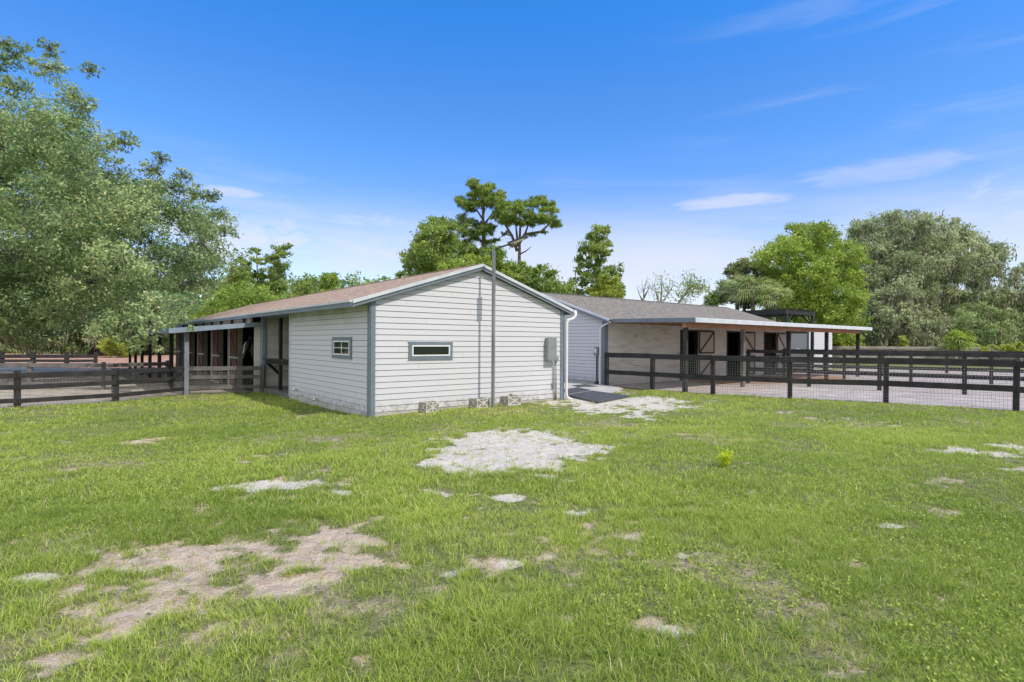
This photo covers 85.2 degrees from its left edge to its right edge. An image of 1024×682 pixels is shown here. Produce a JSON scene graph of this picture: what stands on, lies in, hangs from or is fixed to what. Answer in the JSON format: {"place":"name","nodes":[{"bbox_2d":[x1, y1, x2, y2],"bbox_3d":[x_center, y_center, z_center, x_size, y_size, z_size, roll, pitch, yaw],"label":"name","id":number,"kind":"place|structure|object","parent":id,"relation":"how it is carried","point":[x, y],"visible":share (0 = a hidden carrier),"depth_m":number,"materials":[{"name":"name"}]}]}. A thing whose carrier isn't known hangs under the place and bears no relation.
{"place":"outdoors","nodes":[
{"label":"outdoors","id":0,"kind":"place"},
{"bbox_2d":[0,366,258,407],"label":"paddock sand","id":1,"kind":"structure","parent":0,"point":[38,393],"depth_m":18.81,"materials":[{"name":"beige sand"}]},
{"bbox_2d":[0,352,97,362],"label":"paddock fence","id":2,"kind":"object","parent":1,"relation":"on","point":[33,356],"visible":0.8,"depth_m":37.31,"materials":[{"name":"black paint"}]},
{"bbox_2d":[0,360,168,388],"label":"paddock fence","id":3,"kind":"object","parent":1,"relation":"on","point":[30,366],"visible":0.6,"depth_m":18.57,"materials":[{"name":"grey wood"}]},
{"bbox_2d":[0,389,1023,681],"bbox_3d":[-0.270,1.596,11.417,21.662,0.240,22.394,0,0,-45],"label":"grass","id":4,"kind":"structure","parent":0,"point":[178,505],"depth_m":4.62,"materials":[{"name":"green plant"}]},
{"bbox_2d":[0,351,1023,681],"bbox_3d":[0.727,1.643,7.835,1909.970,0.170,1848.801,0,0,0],"label":"ground","id":5,"kind":"structure","parent":0,"point":[524,449],"depth_m":4.11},
{"bbox_2d":[0,321,22,351],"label":"understory tree","id":6,"kind":"object","parent":5,"relation":"on","point":[4,339],"visible":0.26,"depth_m":49.28,"materials":[{"name":"green plant"}]},
{"bbox_2d":[0,299,78,354],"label":"understory tree","id":7,"kind":"object","parent":5,"relation":"on","point":[35,347],"visible":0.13,"depth_m":50.46,"materials":[{"name":"green plant"}]},
{"bbox_2d":[32,301,106,354],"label":"understory tree","id":8,"kind":"object","parent":5,"relation":"on","point":[73,344],"visible":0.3,"depth_m":52.38,"materials":[{"name":"green plant"}]},
{"bbox_2d":[0,341,175,354],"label":"undergrowth","id":9,"kind":"object","parent":5,"relation":"on","point":[9,350],"visible":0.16,"depth_m":60.67,"materials":[{"name":"green plant"}]},
{"bbox_2d":[5,353,175,369],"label":"leaf litter","id":10,"kind":"object","parent":5,"relation":"on","point":[109,359],"depth_m":44.95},
{"bbox_2d":[0,365,183,407],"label":"board fence","id":11,"kind":"object","parent":5,"relation":"on","point":[115,382],"visible":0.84,"depth_m":14.49,"materials":[{"name":"black paint"}]},
{"bbox_2d":[75,295,146,355],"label":"understory tree","id":12,"kind":"object","parent":5,"relation":"on","point":[92,351],"visible":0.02,"depth_m":54.03,"materials":[{"name":"green plant"}]},
{"bbox_2d":[95,332,140,357],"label":"shrub","id":13,"kind":"object","parent":5,"relation":"on","point":[109,348],"visible":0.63,"depth_m":49.66,"materials":[{"name":"green plant"}]},
{"bbox_2d":[0,36,252,356],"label":"live oak","id":14,"kind":"object","parent":5,"relation":"on","point":[51,254],"visible":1,"depth_m":21.31,"materials":[{"name":"green plant"}]},
{"bbox_2d":[130,294,167,355],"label":"understory tree","id":15,"kind":"object","parent":5,"relation":"on","point":[154,344],"visible":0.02,"depth_m":56.46,"materials":[{"name":"green plant"}]},
{"bbox_2d":[144,296,198,354],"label":"understory tree","id":16,"kind":"object","parent":5,"relation":"on","point":[166,343],"visible":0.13,"depth_m":58.40,"materials":[{"name":"green plant"}]},
{"bbox_2d":[4,270,406,350],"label":"woods","id":17,"kind":"object","parent":5,"relation":"on","point":[343,283],"visible":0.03,"depth_m":68.06,"materials":[{"name":"green plant"}]},
{"bbox_2d":[189,364,263,393],"bbox_3d":[-9.066,1.348,17.614,2.240,1.206,0.150,0,0,-21],"label":"board fence","id":18,"kind":"object","parent":5,"relation":"on","point":[260,368],"visible":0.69,"depth_m":17.58,"materials":[{"name":"grey wood"}]},
{"bbox_2d":[222,256,256,287],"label":"slim tree","id":19,"kind":"object","parent":5,"relation":"on","point":[245,272],"visible":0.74,"depth_m":45.28,"materials":[{"name":"green plant"}]},
{"bbox_2d":[183,279,297,319],"bbox_3d":[-19.460,-1.379,40.348,7.439,6.452,11.140,0,0,-26],"label":"tree","id":20,"kind":"object","parent":5,"relation":"on","point":[244,295],"visible":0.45,"depth_m":36.97,"materials":[{"name":"green plant"}]},
{"bbox_2d":[242,335,253,359],"bbox_3d":[-7.982,0.700,19.216,2.496,1.823,0.551,0,0,-40],"label":"horse","id":21,"kind":"object","parent":5,"relation":"on","point":[248,345],"visible":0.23,"depth_m":18.49},
{"bbox_2d":[247,247,267,296],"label":"slim tree","id":22,"kind":"object","parent":5,"relation":"on","point":[260,275],"visible":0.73,"depth_m":47.42,"materials":[{"name":"green plant"}]},
{"bbox_2d":[259,242,293,297],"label":"slim tree","id":23,"kind":"object","parent":5,"relation":"on","point":[276,271],"visible":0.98,"depth_m":46.53,"materials":[{"name":"green plant"}]},
{"bbox_2d":[286,275,323,296],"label":"slim tree","id":24,"kind":"object","parent":5,"relation":"on","point":[300,289],"visible":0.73,"depth_m":49.37,"materials":[{"name":"green plant"}]},
{"bbox_2d":[319,272,339,291],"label":"slim tree","id":25,"kind":"object","parent":5,"relation":"on","point":[334,282],"visible":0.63,"depth_m":47.61,"materials":[{"name":"green plant"}]},
{"bbox_2d":[119,263,576,416],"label":"barn","id":26,"kind":"structure","parent":5,"relation":"on","point":[405,345],"depth_m":13.81,"materials":[{"name":"white wood"}]},
{"bbox_2d":[176,352,180,366],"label":"stall door","id":27,"kind":"structure","parent":26,"relation":"in","point":[178,354],"depth_m":28.86,"materials":[{"name":"wood"}]},
{"bbox_2d":[176,333,180,350],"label":"stall door","id":28,"kind":"structure","parent":26,"relation":"in","point":[178,348],"depth_m":28.77,"materials":[{"name":"wood"}]},
{"bbox_2d":[189,332,190,351],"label":"stall door","id":29,"kind":"structure","parent":26,"relation":"in","point":[190,332],"depth_m":26.23,"materials":[{"name":"wood"}]},
{"bbox_2d":[198,354,203,375],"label":"stall door","id":30,"kind":"structure","parent":26,"relation":"in","point":[200,357],"depth_m":24.22,"materials":[{"name":"wood"}]},
{"bbox_2d":[198,331,203,352],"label":"stall door","id":31,"kind":"structure","parent":26,"relation":"in","point":[200,333],"depth_m":24.18,"materials":[{"name":"wood"}]},
{"bbox_2d":[212,356,218,380],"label":"stall door","id":32,"kind":"structure","parent":26,"relation":"in","point":[215,359],"depth_m":21.82,"materials":[{"name":"wood"}]},
{"bbox_2d":[212,330,218,354],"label":"stall door","id":33,"kind":"structure","parent":26,"relation":"in","point":[215,333],"depth_m":21.93,"materials":[{"name":"wood"}]},
{"bbox_2d":[229,358,237,384],"bbox_3d":[-9.826,1.097,19.649,0.056,0.960,0.960,0,0,-39],"label":"stall door","id":34,"kind":"structure","parent":26,"relation":"in","point":[233,362],"depth_m":19.50,"materials":[{"name":"wood"}]},
{"bbox_2d":[230,329,237,356],"bbox_3d":[-9.819,0.062,19.649,0.056,0.970,0.960,0,0,-39],"label":"stall door","id":35,"kind":"structure","parent":26,"relation":"in","point":[233,332],"depth_m":19.53,"materials":[{"name":"wood"}]},
{"bbox_2d":[332,336,352,359],"bbox_3d":[-3.979,0.160,13.007,0.048,0.541,1.187,0,0,-39],"label":"window","id":36,"kind":"structure","parent":26,"relation":"in","point":[341,345],"depth_m":12.97,"materials":[{"name":"white metal"}]},
{"bbox_2d":[408,341,452,360],"bbox_3d":[-1.853,0.220,12.763,1.192,0.437,0.048,0,0,-39],"label":"window","id":37,"kind":"structure","parent":26,"relation":"in","point":[422,350],"depth_m":12.74,"materials":[{"name":"white metal"}]},
{"bbox_2d":[545,337,558,399],"bbox_3d":[1.092,0.751,15.058,0.449,1.690,0.138,0,0,-39],"label":"electrical panel","id":38,"kind":"object","parent":26,"relation":"attached to","point":[550,348],"visible":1,"depth_m":14.98,"materials":[{"name":"grey metal"}]},
{"bbox_2d":[548,337,556,360],"bbox_3d":[1.084,0.219,14.967,0.316,0.626,0.010,0,0,-39],"label":"cabinet door","id":39,"kind":"structure","parent":38,"relation":"in","point":[552,342],"depth_m":14.96,"materials":[{"name":"grey metal"}]},
{"bbox_2d":[394,270,412,277],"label":"slim tree","id":40,"kind":"object","parent":5,"relation":"on","point":[399,274],"visible":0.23,"depth_m":49.59,"materials":[{"name":"green plant"}]},
{"bbox_2d":[420,400,438,412],"bbox_3d":[-1.862,1.482,12.561,0.330,0.245,0.300,0,0,-39],"label":"planter box","id":41,"kind":"object","parent":5,"relation":"on","point":[428,406],"visible":0.96,"depth_m":12.46,"materials":[{"name":"white wood"}]},
{"bbox_2d":[398,214,471,274],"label":"broadleaf tree","id":42,"kind":"object","parent":5,"relation":"on","point":[424,254],"visible":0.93,"depth_m":40.23,"materials":[{"name":"green plant"}]},
{"bbox_2d":[434,240,512,276],"bbox_3d":[-2.432,-2.371,38.023,5.532,8.565,6.586,0,0,0],"label":"broadleaf tree","id":43,"kind":"object","parent":5,"relation":"on","point":[467,259],"visible":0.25,"depth_m":36.51,"materials":[{"name":"green plant"}]},
{"bbox_2d":[447,176,506,257],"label":"pine tree","id":44,"kind":"object","parent":5,"relation":"on","point":[486,195],"visible":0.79,"depth_m":45.24,"materials":[{"name":"green plant"}]},
{"bbox_2d":[470,397,489,407],"bbox_3d":[-0.776,1.490,13.439,0.378,0.245,0.300,0,0,-39],"label":"planter box","id":45,"kind":"object","parent":5,"relation":"on","point":[476,402],"visible":0.94,"depth_m":13.34,"materials":[{"name":"white wood"}]},
{"bbox_2d":[491,235,527,407],"bbox_3d":[-0.079,-0.254,13.066,1.025,4.320,0.150,0,0,38],"label":"yard lamp","id":46,"kind":"object","parent":5,"relation":"on","point":[519,239],"visible":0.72,"depth_m":13.32,"materials":[{"name":"metal"}]},
{"bbox_2d":[501,392,520,405],"bbox_3d":[-0.022,1.445,14.048,0.414,0.345,0.300,0,0,-39],"label":"planter box","id":47,"kind":"object","parent":5,"relation":"on","point":[510,400],"visible":0.98,"depth_m":13.93,"materials":[{"name":"white wood"}]},
{"bbox_2d":[484,193,563,263],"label":"pine tree","id":48,"kind":"object","parent":5,"relation":"on","point":[505,213],"visible":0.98,"depth_m":44.05,"materials":[{"name":"green plant"}]},
{"bbox_2d":[497,259,579,294],"bbox_3d":[1.637,-1.912,37.943,6.091,7.715,6.049,0,0,0],"label":"broadleaf tree","id":49,"kind":"object","parent":5,"relation":"on","point":[525,274],"visible":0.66,"depth_m":36.59,"materials":[{"name":"green plant"}]},
{"bbox_2d":[568,269,587,295],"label":"slim tree","id":50,"kind":"object","parent":5,"relation":"on","point":[574,278],"visible":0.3,"depth_m":42.84,"materials":[{"name":"green plant"}]},
{"bbox_2d":[564,381,622,397],"bbox_3d":[0.287,1.620,20.735,4.880,0.085,9.350,0,0,-39],"label":"concrete pad","id":51,"kind":"object","parent":5,"relation":"on","point":[605,388],"visible":0.21,"depth_m":19.05,"materials":[{"name":"grey concrete"}]},
{"bbox_2d":[564,387,590,393],"bbox_3d":[1.975,1.611,17.767,0.824,0.082,2.451,0,0,31],"label":"rubber mat","id":52,"kind":"object","parent":51,"relation":"on","point":[574,390],"visible":0.52,"depth_m":17.69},
{"bbox_2d":[572,384,597,386],"bbox_3d":[2.506,1.616,19.792,0.754,0.082,1.004,0,0,-19],"label":"rubber mat","id":53,"kind":"object","parent":51,"relation":"on","point":[584,385],"visible":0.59,"depth_m":19.68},
{"bbox_2d":[568,391,630,403],"bbox_3d":[2.380,1.613,16.046,1.644,0.082,2.857,0,0,35],"label":"rubber mat","id":54,"kind":"object","parent":51,"relation":"on","point":[597,397],"visible":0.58,"depth_m":15.79,"materials":[{"name":"grey rubber"}]},
{"bbox_2d":[572,223,625,296],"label":"pointed tree","id":55,"kind":"object","parent":5,"relation":"on","point":[596,245],"visible":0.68,"depth_m":41.43,"materials":[{"name":"green plant"}]},
{"bbox_2d":[583,273,626,298],"bbox_3d":[6.748,-1.436,39.916,3.355,6.805,3.331,0,0,0],"label":"broadleaf tree","id":56,"kind":"object","parent":5,"relation":"on","point":[610,290],"visible":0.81,"depth_m":39.20,"materials":[{"name":"green plant"}]},
{"bbox_2d":[636,276,650,299],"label":"bare tree","id":57,"kind":"object","parent":5,"relation":"on","point":[644,295],"visible":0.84,"depth_m":42.01,"materials":[{"name":"grey plant"}]},
{"bbox_2d":[644,270,680,301],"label":"bare tree","id":58,"kind":"object","parent":5,"relation":"on","point":[667,291],"visible":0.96,"depth_m":42.11,"materials":[{"name":"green plant"}]},
{"bbox_2d":[670,269,714,303],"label":"tree","id":59,"kind":"object","parent":5,"relation":"on","point":[688,287],"visible":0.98,"depth_m":41.99,"materials":[{"name":"green plant"}]},
{"bbox_2d":[540,292,871,391],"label":"stable","id":60,"kind":"structure","parent":5,"relation":"on","point":[611,325],"depth_m":22.37,"materials":[{"name":"white"}]},
{"bbox_2d":[594,347,598,383],"bbox_3d":[3.128,0.928,20.662,0.131,1.406,0.180,0,0,-39],"label":"meter box","id":61,"kind":"object","parent":60,"relation":"attached to","point":[596,351],"visible":0.97,"depth_m":20.66,"materials":[{"name":"grey metal"}]},
{"bbox_2d":[698,360,710,374],"bbox_3d":[8.569,1.128,24.539,1.200,0.920,0.057,0,0,-39],"label":"stall door","id":62,"kind":"structure","parent":60,"relation":"in","point":[700,362],"depth_m":24.38,"materials":[{"name":"beige paint"}]},
{"bbox_2d":[698,331,714,353],"bbox_3d":[8.576,0.048,24.539,1.200,1.000,0.057,0,0,-39],"label":"stall door","id":63,"kind":"structure","parent":60,"relation":"in","point":[706,339],"depth_m":24.51,"materials":[{"name":"beige paint"}]},
{"bbox_2d":[745,355,754,373],"bbox_3d":[11.384,1.148,26.815,1.200,0.920,0.057,0,0,-39],"label":"stall door","id":64,"kind":"structure","parent":60,"relation":"in","point":[752,364],"depth_m":26.98,"materials":[{"name":"beige paint"}]},
{"bbox_2d":[745,332,754,352],"bbox_3d":[11.391,0.068,26.815,1.200,1.000,0.057,0,0,-39],"label":"stall door","id":65,"kind":"structure","parent":60,"relation":"in","point":[750,336],"depth_m":26.88,"materials":[{"name":"beige paint"}]},
{"bbox_2d":[776,354,786,372],"bbox_3d":[14.024,1.166,28.949,1.070,0.920,0.057,0,0,-39],"label":"stall door","id":66,"kind":"structure","parent":60,"relation":"in","point":[777,366],"depth_m":28.75,"materials":[{"name":"beige paint"}]},
{"bbox_2d":[776,333,786,349],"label":"stall door","id":67,"kind":"structure","parent":60,"relation":"in","point":[781,338],"depth_m":28.90,"materials":[{"name":"beige paint"}]},
{"bbox_2d":[702,289,719,305],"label":"slim tree","id":68,"kind":"object","parent":5,"relation":"on","point":[710,302],"visible":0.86,"depth_m":45.55,"materials":[{"name":"green plant"}]},
{"bbox_2d":[714,446,733,466],"bbox_3d":[2.660,1.470,7.030,0.228,0.268,0.274,0,0,43],"label":"weed","id":69,"kind":"object","parent":5,"relation":"on","point":[725,458],"visible":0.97,"depth_m":7.01,"materials":[{"name":"green plant"}]},
{"bbox_2d":[718,276,756,309],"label":"palm tree","id":70,"kind":"object","parent":5,"relation":"on","point":[728,285],"visible":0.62,"depth_m":43.98,"materials":[{"name":"green plant"}]},
{"bbox_2d":[715,256,782,310],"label":"magnolia tree","id":71,"kind":"object","parent":5,"relation":"on","point":[737,268],"visible":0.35,"depth_m":46.82,"materials":[{"name":"green plant"}]},
{"bbox_2d":[728,273,778,309],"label":"palm tree","id":72,"kind":"object","parent":5,"relation":"on","point":[744,282],"visible":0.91,"depth_m":41.38,"materials":[{"name":"green plant"}]},
{"bbox_2d":[753,281,794,320],"bbox_3d":[18.781,-1.147,40.024,3.366,6.179,3.514,0,0,0],"label":"palm tree","id":73,"kind":"object","parent":5,"relation":"on","point":[773,300],"visible":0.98,"depth_m":39.65,"materials":[{"name":"green plant"}]},
{"bbox_2d":[742,309,814,369],"bbox_3d":[15.040,0.069,32.998,3.650,3.690,4.300,0,0,-39],"label":"pergola","id":74,"kind":"object","parent":5,"relation":"on","point":[784,313],"visible":0.34,"depth_m":31.81,"materials":[{"name":"black paint"}]},
{"bbox_2d":[791,331,831,369],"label":"shed","id":75,"kind":"structure","parent":5,"relation":"on","point":[800,340],"depth_m":33.67,"materials":[{"name":"white"}]},
{"bbox_2d":[744,219,879,344],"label":"broadleaf tree","id":76,"kind":"object","parent":5,"relation":"on","point":[820,290],"visible":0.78,"depth_m":42.15,"materials":[{"name":"green plant"}]},
{"bbox_2d":[604,352,1023,410],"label":"board fence","id":77,"kind":"object","parent":5,"relation":"on","point":[1016,389],"visible":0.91,"depth_m":15.45,"materials":[{"name":"black paint"}]},
{"bbox_2d":[612,369,1023,410],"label":"sand yard","id":78,"kind":"structure","parent":5,"relation":"on","point":[895,395],"depth_m":18.43,"materials":[{"name":"beige sand"}]},
{"bbox_2d":[680,373,848,383],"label":"stall dirt","id":79,"kind":"structure","parent":78,"relation":"on","point":[804,376],"depth_m":25.64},
{"bbox_2d":[832,332,865,355],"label":"shrub","id":80,"kind":"object","parent":5,"relation":"on","point":[844,343],"visible":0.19,"depth_m":45.37,"materials":[{"name":"green plant"}]},
{"bbox_2d":[746,349,1023,395],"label":"run fence","id":81,"kind":"object","parent":5,"relation":"on","point":[964,376],"visible":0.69,"depth_m":18.78,"materials":[{"name":"black paint"}]},
{"bbox_2d":[762,291,1023,330],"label":"woods","id":82,"kind":"object","parent":5,"relation":"on","point":[947,311],"depth_m":97.60,"materials":[{"name":"green plant"}]},
{"bbox_2d":[782,349,1023,383],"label":"run fence","id":83,"kind":"object","parent":5,"relation":"on","point":[1002,370],"visible":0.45,"depth_m":23.51,"materials":[{"name":"black paint"}]},
{"bbox_2d":[855,279,955,355],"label":"mossy oak","id":84,"kind":"object","parent":5,"relation":"on","point":[894,313],"visible":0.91,"depth_m":48.05,"materials":[{"name":"green plant"}]},
{"bbox_2d":[898,335,913,349],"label":"shrub","id":85,"kind":"object","parent":5,"relation":"on","point":[903,339],"visible":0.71,"depth_m":43.52,"materials":[{"name":"green plant"}]},
{"bbox_2d":[823,349,1018,372],"bbox_3d":[22.811,1.281,30.920,15.410,1.566,0.511,0,0,21],"label":"perimeter fence","id":86,"kind":"object","parent":5,"relation":"on","point":[1016,359],"visible":0.04,"depth_m":30.35,"materials":[{"name":"black paint"}]},
{"bbox_2d":[832,346,1022,364],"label":"plank fence","id":87,"kind":"object","parent":5,"relation":"on","point":[887,347],"visible":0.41,"depth_m":42.90,"materials":[{"name":"brown wood"}]},
{"bbox_2d":[841,209,1019,320],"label":"mossy oak","id":88,"kind":"object","parent":5,"relation":"on","point":[926,250],"visible":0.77,"depth_m":52.38,"materials":[{"name":"green plant"}]},
{"bbox_2d":[942,329,985,358],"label":"bush","id":89,"kind":"object","parent":5,"relation":"on","point":[959,338],"visible":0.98,"depth_m":41.88,"materials":[{"name":"green plant"}]},
{"bbox_2d":[933,295,1023,359],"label":"mossy oak","id":90,"kind":"object","parent":5,"relation":"on","point":[983,322],"visible":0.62,"depth_m":50.36,"materials":[{"name":"green plant"}]},
{"bbox_2d":[979,341,1023,359],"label":"shrub","id":91,"kind":"object","parent":5,"relation":"on","point":[1016,347],"visible":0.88,"depth_m":42.13,"materials":[{"name":"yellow plant"}]},
{"bbox_2d":[987,259,1023,346],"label":"mossy oak","id":92,"kind":"object","parent":5,"relation":"on","point":[1011,280],"visible":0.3,"depth_m":53.98,"materials":[{"name":"green plant"}]},
{"bbox_2d":[0,0,1023,310],"label":"sky","id":93,"kind":"structure","parent":0,"point":[696,131],"materials":[{"name":"blue"}]}
]}

